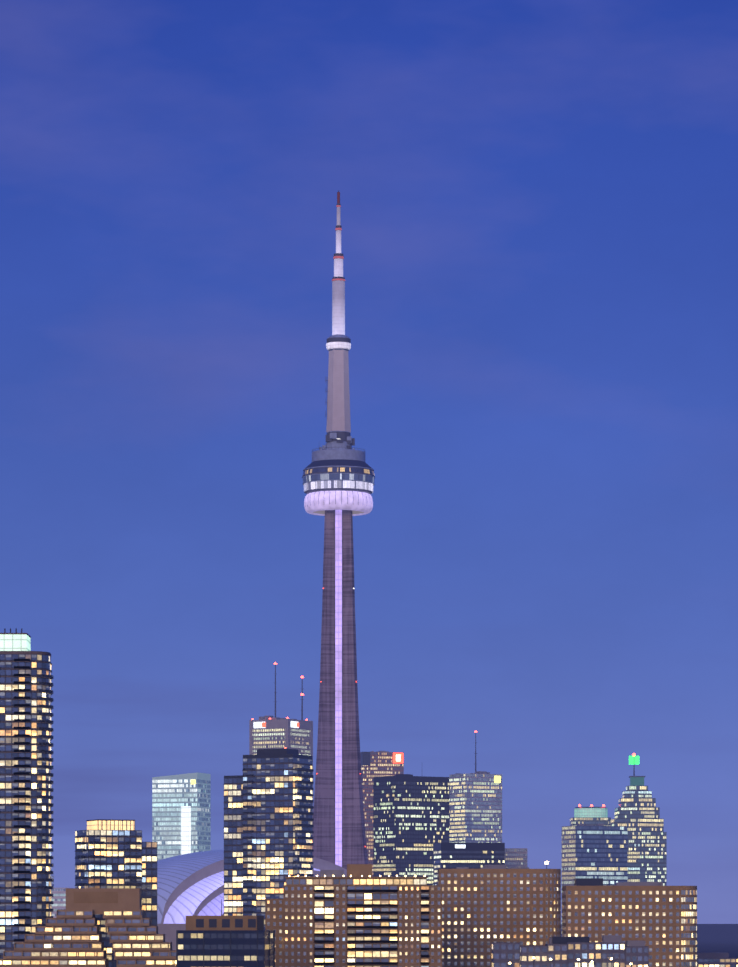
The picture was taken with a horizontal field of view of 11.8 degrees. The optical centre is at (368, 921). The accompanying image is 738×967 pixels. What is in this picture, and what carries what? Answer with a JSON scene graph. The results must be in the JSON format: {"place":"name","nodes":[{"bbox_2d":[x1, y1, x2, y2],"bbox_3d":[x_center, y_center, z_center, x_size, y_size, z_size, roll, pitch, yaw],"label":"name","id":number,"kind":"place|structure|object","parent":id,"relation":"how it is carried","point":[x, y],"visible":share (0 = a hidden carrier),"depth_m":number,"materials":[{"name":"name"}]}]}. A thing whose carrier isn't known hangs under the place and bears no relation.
{"place":"outdoors","nodes":[
{"label":"outdoors","id":0,"kind":"place"},
{"bbox_2d":[157,850,346,949],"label":"stadium dome","id":1,"kind":"structure","parent":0,"point":[190,884],"depth_m":2297.17,"materials":[{"name":"white metal"}]},
{"bbox_2d":[249,662,312,817],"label":"skyscraper","id":2,"kind":"structure","parent":0,"point":[269,732],"depth_m":3613.09,"materials":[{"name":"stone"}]},
{"bbox_2d":[265,864,441,966],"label":"apartment building","id":3,"kind":"structure","parent":0,"point":[359,915],"depth_m":1395.62,"materials":[{"name":"brown brick"},{"name":"glass"},{"name":"concrete"}]},
{"bbox_2d":[0,0,737,923],"label":"sky","id":4,"kind":"structure","parent":0,"point":[539,198],"materials":[{"name":"blue"}]},
{"bbox_2d":[360,751,403,876],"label":"skyscraper","id":5,"kind":"structure","parent":0,"point":[380,763],"depth_m":3699.26,"materials":[{"name":"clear glass"}]},
{"bbox_2d":[373,774,448,884],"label":"black office tower","id":6,"kind":"structure","parent":0,"point":[410,820],"depth_m":3312.28,"materials":[{"name":"glass"}]},
{"bbox_2d":[434,842,504,884],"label":"dark office block","id":7,"kind":"structure","parent":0,"point":[450,855],"depth_m":2901.66,"materials":[{"name":"black glass"}]},
{"bbox_2d":[449,731,501,842],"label":"skyscraper","id":8,"kind":"structure","parent":0,"point":[475,807],"depth_m":3509.44,"materials":[{"name":"metal"}]},
{"bbox_2d":[505,848,526,868],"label":"building","id":9,"kind":"structure","parent":0,"point":[515,857],"depth_m":2998.15,"materials":[{"name":"white stone"}]},
{"bbox_2d":[492,935,648,966],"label":"low-rise building","id":10,"kind":"structure","parent":0,"point":[611,951],"depth_m":1200.23,"materials":[{"name":"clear glass"}]},
{"bbox_2d":[570,804,610,825],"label":"rooftop","id":11,"kind":"structure","parent":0,"point":[591,815],"depth_m":3713.08,"materials":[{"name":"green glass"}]},
{"bbox_2d":[562,824,627,885],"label":"blue glass office","id":12,"kind":"structure","parent":0,"point":[596,851],"depth_m":3008.20,"materials":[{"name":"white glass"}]},
{"bbox_2d":[561,924,737,957],"bbox_3d":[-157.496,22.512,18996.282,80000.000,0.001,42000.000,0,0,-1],"label":"ground","id":13,"kind":"structure","parent":0,"point":[717,937],"depth_m":4821.84,"materials":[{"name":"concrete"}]},
{"bbox_2d":[0,628,52,957],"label":"skyscraper","id":14,"kind":"structure","parent":13,"relation":"on","point":[26,774],"depth_m":1395.77,"materials":[{"name":"black glass"}]},
{"bbox_2d":[51,876,65,917],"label":"distant building","id":15,"kind":"structure","parent":13,"relation":"on","point":[58,898],"depth_m":2595.01,"materials":[{"name":"grey glass"}]},
{"bbox_2d":[0,888,175,966],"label":"terraced apartments","id":16,"kind":"structure","parent":13,"relation":"on","point":[70,936],"depth_m":1308.97,"materials":[{"name":"brown brick"},{"name":"glass"}]},
{"bbox_2d":[75,819,156,966],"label":"building","id":17,"kind":"structure","parent":13,"relation":"on","point":[110,853],"depth_m":1501.64,"materials":[{"name":"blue glass"}]},
{"bbox_2d":[152,772,210,860],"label":"skyscraper","id":18,"kind":"structure","parent":13,"relation":"on","point":[181,814],"depth_m":2902.80,"materials":[{"name":"teal"}]},
{"bbox_2d":[176,899,274,966],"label":"low-rise building","id":19,"kind":"structure","parent":13,"relation":"on","point":[225,941],"depth_m":1250.15,"materials":[{"name":"dark blue glass"},{"name":"brown concrete"},{"name":"gravel"}]},
{"bbox_2d":[223,742,313,929],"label":"high-rise building","id":20,"kind":"structure","parent":13,"relation":"on","point":[268,820],"depth_m":1704.11,"materials":[{"name":"glass"}]},
{"bbox_2d":[312,510,367,869],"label":"tower shaft","id":21,"kind":"object","parent":13,"relation":"on","point":[338,829],"visible":0.77,"depth_m":2590.27,"materials":[{"name":"grey concrete"}]},
{"bbox_2d":[302,447,374,515],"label":"observation deck","id":22,"kind":"structure","parent":21,"relation":"on","point":[338,479],"depth_m":2577.16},
{"bbox_2d":[319,190,354,449],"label":"antenna spire","id":23,"kind":"structure","parent":22,"relation":"on","point":[338,347],"depth_m":2592.19,"materials":[{"name":"grey metal"}]},
{"bbox_2d":[437,861,560,966],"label":"precast apartments","id":24,"kind":"structure","parent":13,"relation":"on","point":[484,907],"depth_m":1537.57,"materials":[{"name":"brown concrete"}]},
{"bbox_2d":[562,874,696,966],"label":"precast apartments","id":25,"kind":"structure","parent":13,"relation":"on","point":[659,919],"depth_m":1498.10,"materials":[{"name":"brown concrete"}]},
{"bbox_2d":[611,753,666,885],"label":"stepped crown tower","id":26,"kind":"structure","parent":13,"relation":"on","point":[637,811],"depth_m":3602.93,"materials":[{"name":"blue glass"}]},
{"bbox_2d":[697,952,737,966],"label":"building","id":27,"kind":"structure","parent":13,"relation":"on","point":[713,959],"depth_m":1698.53,"materials":[{"name":"grey glass"}]}
]}

